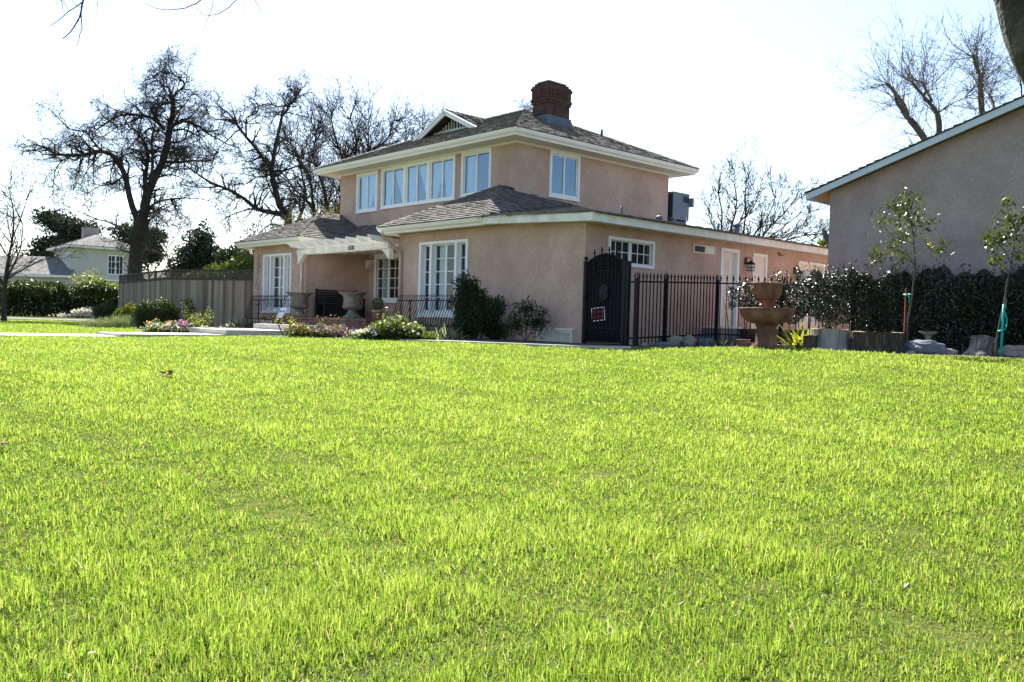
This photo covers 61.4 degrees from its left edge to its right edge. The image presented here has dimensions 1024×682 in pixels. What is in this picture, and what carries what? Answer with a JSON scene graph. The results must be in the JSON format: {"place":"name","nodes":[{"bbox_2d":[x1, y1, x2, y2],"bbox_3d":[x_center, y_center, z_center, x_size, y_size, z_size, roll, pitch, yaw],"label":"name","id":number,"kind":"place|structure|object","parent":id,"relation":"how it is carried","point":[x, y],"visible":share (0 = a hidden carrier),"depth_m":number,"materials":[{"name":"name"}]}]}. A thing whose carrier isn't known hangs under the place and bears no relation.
{"place":"outdoors","nodes":[
{"label":"outdoors","id":0,"kind":"place"},
{"bbox_2d":[0,317,93,320],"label":"street","id":1,"kind":"structure","parent":0,"point":[47,319],"depth_m":48.24,"materials":[{"name":"concrete"}]},
{"bbox_2d":[284,322,316,337],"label":"flowering shrub","id":2,"kind":"object","parent":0,"point":[299,330],"visible":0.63,"depth_m":20.34,"materials":[{"name":"green plant"}]},
{"bbox_2d":[392,294,461,336],"bbox_3d":[-1.979,-0.601,22.317,0.690,1.208,3.021,0,2,-43],"label":"window guard","id":3,"kind":"object","parent":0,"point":[418,300],"visible":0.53,"depth_m":22.25,"materials":[{"name":"black metal"}]},
{"bbox_2d":[0,312,1023,681],"bbox_3d":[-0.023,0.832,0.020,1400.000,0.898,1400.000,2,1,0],"label":"lawn ground","id":4,"kind":"structure","parent":0,"point":[904,622],"depth_m":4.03,"materials":[{"name":"green plant"}]},
{"bbox_2d":[0,280,56,299],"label":"shrub","id":5,"kind":"object","parent":4,"relation":"on","point":[31,289],"visible":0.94,"depth_m":60.60,"materials":[{"name":"green plant"}]},
{"bbox_2d":[0,147,92,320],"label":"bare tree","id":6,"kind":"object","parent":4,"relation":"on","point":[8,265],"visible":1,"depth_m":38.02,"materials":[{"name":"brown plant"}]},
{"bbox_2d":[0,333,111,335],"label":"footpath","id":7,"kind":"structure","parent":4,"relation":"on","point":[38,334],"depth_m":20.79,"materials":[{"name":"concrete"}]},
{"bbox_2d":[0,279,117,317],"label":"hedge","id":8,"kind":"object","parent":4,"relation":"on","point":[61,299],"visible":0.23,"depth_m":61.86,"materials":[{"name":"green plant"}]},
{"bbox_2d":[17,206,104,256],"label":"pine tree","id":9,"kind":"object","parent":4,"relation":"on","point":[45,218],"visible":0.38,"depth_m":103.34,"materials":[{"name":"green plant"}]},
{"bbox_2d":[0,227,129,312],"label":"white house","id":10,"kind":"structure","parent":4,"relation":"on","point":[102,260],"depth_m":76.05,"materials":[{"name":"paint"}]},
{"bbox_2d":[107,255,123,274],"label":"window","id":11,"kind":"structure","parent":10,"relation":"in","point":[111,259],"depth_m":77.09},
{"bbox_2d":[48,306,94,317],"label":"shrub","id":12,"kind":"object","parent":4,"relation":"on","point":[84,312],"visible":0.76,"depth_m":58.86,"materials":[{"name":"white plant"}]},
{"bbox_2d":[65,279,117,300],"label":"shrub","id":13,"kind":"object","parent":4,"relation":"on","point":[97,290],"visible":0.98,"depth_m":60.58,"materials":[{"name":"green plant"}]},
{"bbox_2d":[69,267,117,287],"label":"tree","id":14,"kind":"object","parent":4,"relation":"on","point":[88,278],"visible":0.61,"depth_m":66.80,"materials":[{"name":"green plant"}]},
{"bbox_2d":[92,298,116,319],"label":"shrub","id":15,"kind":"object","parent":4,"relation":"on","point":[103,309],"visible":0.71,"depth_m":37.94,"materials":[{"name":"green plant"}]},
{"bbox_2d":[78,313,140,327],"bbox_3d":[-14.288,-0.639,30.550,2.310,0.773,1.411,2,1,0],"label":"lavender bush","id":16,"kind":"object","parent":4,"relation":"on","point":[117,321],"visible":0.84,"depth_m":30.45,"materials":[{"name":"green plant"}]},
{"bbox_2d":[110,301,137,325],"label":"shrub","id":17,"kind":"object","parent":4,"relation":"on","point":[126,311],"visible":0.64,"depth_m":34.01,"materials":[{"name":"green plant"}]},
{"bbox_2d":[0,41,255,279],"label":"oak tree","id":18,"kind":"object","parent":4,"relation":"on","point":[140,220],"visible":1,"depth_m":44.33,"materials":[{"name":"brown plant"}]},
{"bbox_2d":[106,222,173,271],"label":"pine tree","id":19,"kind":"object","parent":4,"relation":"on","point":[153,257],"visible":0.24,"depth_m":106.92,"materials":[{"name":"green plant"}]},
{"bbox_2d":[93,204,199,277],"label":"bare tree","id":20,"kind":"object","parent":4,"relation":"on","point":[176,247],"visible":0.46,"depth_m":61.84,"materials":[{"name":"brown plant"}]},
{"bbox_2d":[97,332,224,337],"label":"walk slab","id":21,"kind":"structure","parent":4,"relation":"on","point":[134,334],"depth_m":21.93,"materials":[{"name":"concrete"}]},
{"bbox_2d":[118,268,253,327],"bbox_3d":[-14.122,-1.650,34.728,12.542,2.337,1.644,3,2,44],"label":"board fence","id":22,"kind":"object","parent":4,"relation":"on","point":[224,299],"visible":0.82,"depth_m":31.87,"materials":[{"name":"grey wood"}]},
{"bbox_2d":[162,218,224,276],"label":"pine tree","id":23,"kind":"object","parent":4,"relation":"on","point":[198,253],"visible":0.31,"depth_m":91.16,"materials":[{"name":"green plant"}]},
{"bbox_2d":[192,253,253,277],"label":"garden tree","id":24,"kind":"object","parent":4,"relation":"on","point":[238,265],"visible":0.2,"depth_m":43.57,"materials":[{"name":"green plant"}]},
{"bbox_2d":[199,244,253,276],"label":"pine tree","id":25,"kind":"object","parent":4,"relation":"on","point":[226,254],"visible":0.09,"depth_m":88.99,"materials":[{"name":"green plant"}]},
{"bbox_2d":[189,328,288,335],"bbox_3d":[-7.694,-0.137,24.393,1.930,0.400,2.450,0,2,-43],"label":"walk landing","id":26,"kind":"object","parent":4,"relation":"on","point":[239,331],"visible":0.36,"depth_m":23.57,"materials":[{"name":"concrete"}]},
{"bbox_2d":[164,70,339,246],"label":"oak tree","id":27,"kind":"object","parent":4,"relation":"on","point":[269,164],"visible":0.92,"depth_m":49.35,"materials":[{"name":"brown plant"}]},
{"bbox_2d":[236,200,339,264],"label":"garden tree","id":28,"kind":"object","parent":4,"relation":"on","point":[249,252],"visible":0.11,"depth_m":45.76,"materials":[{"name":"brown plant"}]},
{"bbox_2d":[253,323,332,329],"bbox_3d":[-6.334,-0.277,25.330,1.340,0.400,2.800,0,2,-43],"label":"porch step","id":29,"kind":"object","parent":4,"relation":"on","point":[264,326],"visible":0.14,"depth_m":25.18,"materials":[{"name":"concrete"}]},
{"bbox_2d":[243,60,456,220],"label":"bare tree","id":30,"kind":"object","parent":4,"relation":"on","point":[343,153],"visible":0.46,"depth_m":57.34,"materials":[{"name":"brown plant"}]},
{"bbox_2d":[239,335,630,348],"bbox_3d":[-2.805,0.049,18.996,11.239,0.286,1.680,2,2,33],"label":"edging strip","id":31,"kind":"object","parent":4,"relation":"on","point":[574,346],"visible":0.3,"depth_m":16.92,"materials":[{"name":"concrete"}]},
{"bbox_2d":[508,92,532,110],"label":"bare tree","id":32,"kind":"object","parent":4,"relation":"on","point":[527,107],"visible":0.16,"depth_m":59.04,"materials":[{"name":"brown wood"}]},
{"bbox_2d":[233,80,827,343],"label":"house","id":33,"kind":"structure","parent":4,"relation":"on","point":[542,200],"depth_m":24.70,"materials":[{"name":"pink paint"}]},
{"bbox_2d":[245,295,288,322],"bbox_3d":[-8.064,-0.933,28.939,0.689,1.208,2.521,0,2,-43],"label":"window guard","id":34,"kind":"object","parent":33,"relation":"attached to","point":[262,299],"visible":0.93,"depth_m":28.85,"materials":[{"name":"black metal"}]},
{"bbox_2d":[260,253,291,313],"bbox_3d":[-7.993,-1.963,29.477,0.235,2.025,2.070,0,2,-43],"label":"french window","id":35,"kind":"structure","parent":33,"relation":"in","point":[269,277],"depth_m":29.70,"materials":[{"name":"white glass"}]},
{"bbox_2d":[276,308,286,317],"bbox_3d":[-7.354,-0.905,27.549,0.135,0.320,0.490,0,2,-43],"label":"white sign","id":36,"kind":"object","parent":33,"relation":"on","point":[282,311],"visible":1,"depth_m":27.53,"materials":[{"name":"plastic"}]},
{"bbox_2d":[286,292,312,316],"bbox_3d":[-6.778,-1.167,27.460,0.850,0.771,0.838,3,2,42],"label":"planter urn","id":37,"kind":"object","parent":33,"relation":"on","point":[299,303],"visible":0.98,"depth_m":27.24,"materials":[{"name":"stone"}]},
{"bbox_2d":[315,289,365,317],"bbox_3d":[-5.629,-1.230,28.308,1.550,0.920,0.600,0,2,-43],"label":"porch bench","id":38,"kind":"object","parent":33,"relation":"on","point":[324,309],"visible":0.64,"depth_m":28.07,"materials":[{"name":"black wood"}]},
{"bbox_2d":[338,291,367,317],"bbox_3d":[-4.648,-1.051,25.142,0.838,0.771,0.850,3,2,40],"label":"planter urn","id":39,"kind":"object","parent":33,"relation":"on","point":[352,302],"visible":0.97,"depth_m":24.92,"materials":[{"name":"stone"}]},
{"bbox_2d":[355,170,377,213],"bbox_3d":[-4.997,-5.147,29.897,0.167,1.385,1.350,0,2,-43],"label":"window","id":40,"kind":"structure","parent":33,"relation":"in","point":[369,180],"depth_m":29.90,"materials":[{"name":"white glass"}]},
{"bbox_2d":[371,297,383,318],"bbox_3d":[-3.792,-0.937,24.314,0.388,0.631,0.385,2,1,0],"label":"flower pot","id":41,"kind":"object","parent":33,"relation":"on","point":[375,311],"visible":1,"depth_m":24.22,"materials":[{"name":"ceramic"}]},
{"bbox_2d":[371,253,398,302],"bbox_3d":[-3.863,-2.153,28.572,0.292,1.780,2.550,0,2,-43],"label":"porch window","id":42,"kind":"structure","parent":33,"relation":"in","point":[386,278],"depth_m":29.12,"materials":[{"name":"white glass"}]},
{"bbox_2d":[380,155,455,209],"bbox_3d":[-3.046,-5.065,27.773,0.167,1.375,4.020,0,2,-43],"label":"window","id":43,"kind":"structure","parent":33,"relation":"in","point":[433,171],"depth_m":27.69,"materials":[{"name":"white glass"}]},
{"bbox_2d":[415,239,468,317],"bbox_3d":[-1.754,-1.625,22.758,0.332,2.025,2.140,0,2,-43],"label":"french window","id":44,"kind":"structure","parent":33,"relation":"in","point":[443,271],"depth_m":23.06,"materials":[{"name":"white glass"}]},
{"bbox_2d":[460,147,491,197],"bbox_3d":[-1.034,-4.971,25.583,0.167,1.385,1.410,0,2,-43],"label":"window","id":45,"kind":"structure","parent":33,"relation":"in","point":[473,156],"depth_m":25.81,"materials":[{"name":"white glass"}]},
{"bbox_2d":[548,150,580,201],"bbox_3d":[1.558,-4.895,25.633,1.330,1.375,0.110,0,2,-43],"label":"window","id":46,"kind":"structure","parent":33,"relation":"in","point":[575,198],"depth_m":25.64,"materials":[{"name":"white wood"}]},
{"bbox_2d":[608,236,654,268],"bbox_3d":[2.757,-2.046,20.047,1.660,0.650,0.120,0,2,-43],"label":"side window","id":47,"kind":"structure","parent":33,"relation":"in","point":[610,238],"depth_m":20.13,"materials":[{"name":"white glass"}]},
{"bbox_2d":[667,191,693,223],"bbox_3d":[5.470,-4.136,29.690,1.030,1.830,1.140,0,2,-43],"label":"air conditioner","id":48,"kind":"object","parent":33,"relation":"attached to","point":[680,204],"visible":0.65,"depth_m":29.26,"materials":[{"name":"grey metal"}]},
{"bbox_2d":[718,247,739,326],"bbox_3d":[5.685,-1.390,22.797,0.840,2.090,0.160,0,2,-43],"label":"side door","id":49,"kind":"structure","parent":33,"relation":"in","point":[729,260],"depth_m":22.88,"materials":[{"name":"paint"}]},
{"bbox_2d":[751,253,767,328],"bbox_3d":[6.784,-1.368,23.757,0.720,2.060,0.090,0,2,-43],"label":"flat door","id":50,"kind":"structure","parent":33,"relation":"in","point":[760,260],"depth_m":23.75,"materials":[{"name":"paint"}]},
{"bbox_2d":[796,261,824,329],"bbox_3d":[8.853,-1.340,25.705,1.520,2.024,0.168,0,2,-43],"label":"glazed door","id":51,"kind":"structure","parent":33,"relation":"in","point":[801,264],"depth_m":25.71,"materials":[{"name":"paint"}]},
{"bbox_2d":[804,228,828,245],"bbox_3d":[9.549,-3.140,26.604,1.005,0.716,0.448,1,1,-17],"label":"satellite dish","id":52,"kind":"object","parent":33,"relation":"on","point":[825,234],"visible":0.81,"depth_m":26.72,"materials":[{"name":"metal"}]},
{"bbox_2d":[49,0,1023,84],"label":"overhanging tree","id":53,"kind":"object","parent":4,"relation":"on","point":[1010,14],"visible":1,"depth_m":4.02,"materials":[{"name":"brown plant"}]},
{"bbox_2d":[436,337,638,347],"bbox_3d":[-1.806,0.004,20.293,4.206,0.168,11.014,0,2,-45],"label":"garden bed","id":54,"kind":"object","parent":4,"relation":"on","point":[523,341],"visible":0.24,"depth_m":18.80,"materials":[{"name":"concrete"}]},
{"bbox_2d":[271,312,298,335],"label":"rose bush","id":55,"kind":"object","parent":54,"relation":"on","point":[289,322],"visible":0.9,"depth_m":23.03,"materials":[{"name":"green plant"}]},
{"bbox_2d":[316,314,344,325],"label":"rose bush","id":56,"kind":"object","parent":54,"relation":"on","point":[330,322],"visible":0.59,"depth_m":23.88,"materials":[{"name":"green plant"}]},
{"bbox_2d":[307,322,359,337],"bbox_3d":[-3.833,-0.171,19.639,1.910,0.509,0.880,2,2,25],"label":"flowering shrub","id":57,"kind":"object","parent":54,"relation":"on","point":[322,330],"visible":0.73,"depth_m":19.57,"materials":[{"name":"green plant"}]},
{"bbox_2d":[350,313,439,340],"bbox_3d":[-2.445,-0.254,18.074,1.912,0.703,1.068,2,1,0],"label":"flowering shrub","id":58,"kind":"object","parent":54,"relation":"on","point":[396,327],"visible":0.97,"depth_m":17.91,"materials":[{"name":"green plant"}]},
{"bbox_2d":[415,317,450,334],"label":"strappy plant","id":59,"kind":"object","parent":54,"relation":"on","point":[430,324],"visible":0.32,"depth_m":21.28,"materials":[{"name":"green plant"}]},
{"bbox_2d":[430,325,467,339],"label":"strappy plant","id":60,"kind":"object","parent":54,"relation":"on","point":[445,336],"visible":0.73,"depth_m":19.55,"materials":[{"name":"green plant"}]},
{"bbox_2d":[450,268,509,339],"bbox_3d":[-0.754,-0.785,20.488,1.494,1.880,0.883,2,1,0],"label":"tall shrub","id":61,"kind":"object","parent":54,"relation":"on","point":[476,317],"visible":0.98,"depth_m":20.37,"materials":[{"name":"green plant"}]},
{"bbox_2d":[498,295,555,340],"bbox_3d":[0.342,-0.479,19.380,1.303,1.115,0.724,2,1,0],"label":"open shrub","id":62,"kind":"object","parent":54,"relation":"on","point":[526,309],"visible":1,"depth_m":19.36,"materials":[{"name":"green plant"}]},
{"bbox_2d":[690,135,828,244],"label":"bare tree","id":63,"kind":"object","parent":4,"relation":"on","point":[767,226],"visible":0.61,"depth_m":43.72,"materials":[{"name":"brown plant"}]},
{"bbox_2d":[816,237,827,246],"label":"palm tree","id":64,"kind":"object","parent":4,"relation":"on","point":[821,241],"visible":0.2,"depth_m":61.63,"materials":[{"name":"green plant"}]},
{"bbox_2d":[635,342,1023,357],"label":"side bed","id":65,"kind":"object","parent":4,"relation":"on","point":[784,345],"visible":0.18,"depth_m":17.89,"materials":[{"name":"soil"}]},
{"bbox_2d":[654,342,674,345],"bbox_3d":[3.215,0.086,18.212,0.453,0.149,0.281,2,1,0],"label":"rock","id":66,"kind":"object","parent":65,"relation":"on","point":[663,344],"visible":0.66,"depth_m":18.11,"materials":[{"name":"stone"}]},
{"bbox_2d":[657,335,683,345],"bbox_3d":[3.464,0.014,18.749,0.612,0.301,0.422,1,1,-20],"label":"rock","id":67,"kind":"object","parent":65,"relation":"on","point":[676,340],"visible":0.47,"depth_m":18.60,"materials":[{"name":"stone"}]},
{"bbox_2d":[683,335,696,345],"bbox_3d":[3.821,0.020,18.553,0.267,0.324,0.263,3,2,41],"label":"rock","id":68,"kind":"object","parent":65,"relation":"on","point":[690,340],"visible":0.73,"depth_m":18.47,"materials":[{"name":"stone"}]},
{"bbox_2d":[696,338,713,345],"bbox_3d":[4.174,0.036,18.657,0.365,0.213,0.264,2,1,0],"label":"rock","id":69,"kind":"object","parent":65,"relation":"on","point":[700,340],"visible":0.58,"depth_m":18.55,"materials":[{"name":"stone"}]},
{"bbox_2d":[687,337,735,347],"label":"strappy plant","id":70,"kind":"object","parent":65,"relation":"on","point":[717,344],"visible":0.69,"depth_m":18.20,"materials":[{"name":"green plant"}]},
{"bbox_2d":[736,339,752,347],"bbox_3d":[4.785,0.057,17.760,0.350,0.174,0.259,2,1,11],"label":"paver stack","id":71,"kind":"object","parent":65,"relation":"on","point":[743,343],"visible":0.76,"depth_m":17.67,"materials":[{"name":"brick"}]},
{"bbox_2d":[739,282,795,347],"bbox_3d":[5.125,-0.457,17.340,1.100,1.430,1.100,2,1,0],"label":"fountain","id":72,"kind":"object","parent":65,"relation":"on","point":[766,318],"visible":1,"depth_m":17.11,"materials":[{"name":"orange stone"}]},
{"bbox_2d":[777,322,819,347],"bbox_3d":[5.969,-0.131,17.796,1.531,0.603,1.307,2,2,23],"label":"clivia plant","id":73,"kind":"object","parent":65,"relation":"on","point":[797,341],"visible":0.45,"depth_m":17.70,"materials":[{"name":"green plant"}]},
{"bbox_2d":[802,335,817,349],"bbox_3d":[5.981,0.049,17.302,0.291,0.342,0.279,1,2,-38],"label":"tree stump","id":74,"kind":"object","parent":65,"relation":"on","point":[810,341],"visible":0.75,"depth_m":17.20,"materials":[{"name":"wood"}]},
{"bbox_2d":[627,272,1023,351],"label":"iron fence","id":75,"kind":"object","parent":65,"relation":"on","point":[666,281],"visible":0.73,"depth_m":18.75,"materials":[{"name":"black metal"}]},
{"bbox_2d":[581,245,630,345],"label":"garden gate","id":76,"kind":"structure","parent":75,"relation":"attached to","point":[606,280],"depth_m":18.46,"materials":[{"name":"black metal"}]},
{"bbox_2d":[591,307,604,320],"bbox_3d":[1.864,-0.580,18.633,0.010,0.290,0.380,0,-4,-43],"label":"gate sign","id":77,"kind":"object","parent":76,"relation":"attached to","point":[601,314],"visible":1,"depth_m":18.63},
{"bbox_2d":[810,328,849,350],"bbox_3d":[6.422,0.002,17.441,0.790,0.499,0.846,2,1,1],"label":"tree stump","id":78,"kind":"object","parent":65,"relation":"on","point":[835,339],"visible":0.65,"depth_m":17.11,"materials":[{"name":"grey wood"}]},
{"bbox_2d":[723,253,1023,352],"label":"hedge","id":79,"kind":"object","parent":65,"relation":"on","point":[964,279],"visible":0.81,"depth_m":18.09,"materials":[{"name":"green plant"}]},
{"bbox_2d":[848,331,904,353],"bbox_3d":[7.211,0.052,17.048,1.069,0.476,0.977,1,1,-5],"label":"tree stump","id":80,"kind":"object","parent":65,"relation":"on","point":[882,342],"visible":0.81,"depth_m":16.67,"materials":[{"name":"grey wood"}]},
{"bbox_2d":[903,288,906,339],"bbox_3d":[7.673,-0.339,16.852,0.016,1.400,0.024,2,1,0],"label":"tree stake","id":81,"kind":"object","parent":65,"relation":"on","point":[904,314],"visible":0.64,"depth_m":16.84,"materials":[{"name":"wood"}]},
{"bbox_2d":[868,184,953,341],"bbox_3d":[7.737,-1.365,16.750,1.829,3.385,0.768,2,1,0],"label":"young tree","id":82,"kind":"object","parent":65,"relation":"on","point":[904,202],"visible":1,"depth_m":16.73,"materials":[{"name":"green plant"}]},
{"bbox_2d":[903,339,947,355],"bbox_3d":[7.987,0.166,16.756,0.892,0.385,0.516,2,1,11],"label":"rock","id":83,"kind":"object","parent":65,"relation":"on","point":[916,346],"visible":0.67,"depth_m":16.57,"materials":[{"name":"stone"}]},
{"bbox_2d":[919,331,937,339],"bbox_3d":[8.252,0.040,17.100,0.360,0.460,0.360,2,1,0],"label":"bird bath","id":84,"kind":"object","parent":65,"relation":"on","point":[928,335],"visible":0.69,"depth_m":17.02,"materials":[{"name":"stone"}]},
{"bbox_2d":[946,348,958,354],"bbox_3d":[8.463,0.228,16.703,0.355,0.182,0.258,2,1,0],"label":"rock","id":85,"kind":"object","parent":65,"relation":"on","point":[952,352],"visible":0.52,"depth_m":16.60,"materials":[{"name":"stone"}]},
{"bbox_2d":[961,335,995,357],"bbox_3d":[8.985,0.140,16.471,0.588,0.431,0.593,18,-8,-34],"label":"tree stump","id":86,"kind":"object","parent":65,"relation":"on","point":[982,345],"visible":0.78,"depth_m":16.29,"materials":[{"name":"grey wood"}]},
{"bbox_2d":[979,192,1023,356],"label":"young tree","id":87,"kind":"object","parent":65,"relation":"on","point":[1000,237],"visible":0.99,"depth_m":15.95,"materials":[{"name":"green plant"}]},
{"bbox_2d":[997,311,1007,331],"bbox_3d":[9.084,-0.360,15.949,0.176,0.386,0.126,2,1,0],"label":"tree tie","id":88,"kind":"object","parent":87,"relation":"attached to","point":[1000,330],"visible":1,"depth_m":15.90,"materials":[{"name":"teal plastic"}]},
{"bbox_2d":[999,304,1004,356],"bbox_3d":[9.071,-0.131,15.955,0.065,1.101,0.048,2,1,0],"label":"tree stake","id":89,"kind":"object","parent":65,"relation":"on","point":[1002,332],"visible":0.79,"depth_m":15.94,"materials":[{"name":"teal plastic"}]},
{"bbox_2d":[997,345,1023,358],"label":"rock","id":90,"kind":"object","parent":65,"relation":"on","point":[1013,351],"visible":0.69,"depth_m":15.98,"materials":[{"name":"stone"}]},
{"bbox_2d":[828,2,968,157],"bbox_3d":[15.579,-6.696,33.554,6.961,13.135,6.079,2,1,0],"label":"sycamore tree","id":91,"kind":"object","parent":4,"relation":"on","point":[899,102],"visible":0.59,"depth_m":33.63,"materials":[{"name":"brown plant"}]},
{"bbox_2d":[804,94,1023,353],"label":"neighbour building","id":92,"kind":"structure","parent":4,"relation":"on","point":[964,177],"depth_m":18.98,"materials":[{"name":"paint"}]},
{"bbox_2d":[863,12,1019,143],"bbox_3d":[16.897,-6.817,34.784,5.535,13.364,6.246,2,1,0],"label":"sycamore tree","id":93,"kind":"object","parent":4,"relation":"on","point":[933,108],"visible":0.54,"depth_m":34.45,"materials":[{"name":"brown plant"}]},
{"bbox_2d":[899,0,1019,127],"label":"sycamore tree","id":94,"kind":"object","parent":4,"relation":"on","point":[976,62],"visible":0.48,"depth_m":35.65,"materials":[{"name":"brown plant"}]},
{"bbox_2d":[962,39,1023,114],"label":"sycamore tree","id":95,"kind":"object","parent":4,"relation":"on","point":[1020,83],"visible":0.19,"depth_m":36.57,"materials":[{"name":"brown plant"}]},
{"bbox_2d":[0,0,1023,278],"label":"sky","id":96,"kind":"structure","parent":0,"point":[686,81],"materials":[{"name":"white"}]},
{"bbox_2d":[608,342,792,344],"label":"side paving","id":97,"kind":"structure","parent":0,"point":[630,343],"depth_m":19.28,"materials":[{"name":"concrete"}]},
{"bbox_2d":[700,326,741,341],"bbox_3d":[5.161,-0.147,21.290,0.860,0.430,0.620,0,2,-43],"label":"storage box","id":98,"kind":"object","parent":97,"relation":"on","point":[722,330],"visible":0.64,"depth_m":21.04,"materials":[{"name":"grey metal"}]},
{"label":"flower bed","id":99,"kind":"structure","parent":0,"visible":0},
{"bbox_2d":[132,297,180,327],"bbox_3d":[-12.850,-0.938,31.069,1.836,1.361,1.227,2,1,0],"label":"shrub","id":100,"kind":"object","parent":99,"relation":"on","point":[142,312],"visible":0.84,"depth_m":30.80,"materials":[{"name":"green plant"}]},
{"bbox_2d":[146,318,172,324],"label":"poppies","id":101,"kind":"object","parent":99,"relation":"on","point":[165,322],"visible":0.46,"depth_m":25.04,"materials":[{"name":"yellow plant"}]},
{"bbox_2d":[139,319,220,332],"bbox_3d":[-9.531,-0.323,25.049,2.408,0.614,1.006,1,2,-25],"label":"flowering shrub","id":102,"kind":"object","parent":99,"relation":"on","point":[173,327],"visible":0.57,"depth_m":24.76,"materials":[{"name":"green plant"}]},
{"bbox_2d":[180,297,196,315],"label":"shrub","id":103,"kind":"object","parent":99,"relation":"on","point":[191,307],"visible":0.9,"depth_m":31.17,"materials":[{"name":"green plant"}]},
{"bbox_2d":[180,302,213,324],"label":"rose bush","id":104,"kind":"object","parent":99,"relation":"on","point":[185,316],"visible":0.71,"depth_m":25.86,"materials":[{"name":"green plant"}]},
{"bbox_2d":[187,310,213,327],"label":"rose bush","id":105,"kind":"object","parent":99,"relation":"on","point":[197,321],"visible":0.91,"depth_m":25.17,"materials":[{"name":"green plant"}]},
{"bbox_2d":[215,319,245,327],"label":"strappy plant","id":106,"kind":"object","parent":99,"relation":"on","point":[230,325],"visible":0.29,"depth_m":29.03,"materials":[{"name":"green plant"}]},
{"bbox_2d":[222,317,251,327],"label":"strappy plant","id":107,"kind":"object","parent":99,"relation":"on","point":[235,325],"visible":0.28,"depth_m":28.33,"materials":[{"name":"green plant"}]},
{"bbox_2d":[237,315,261,327],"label":"strappy plant","id":108,"kind":"object","parent":99,"relation":"on","point":[249,326],"visible":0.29,"depth_m":27.79,"materials":[{"name":"green plant"}]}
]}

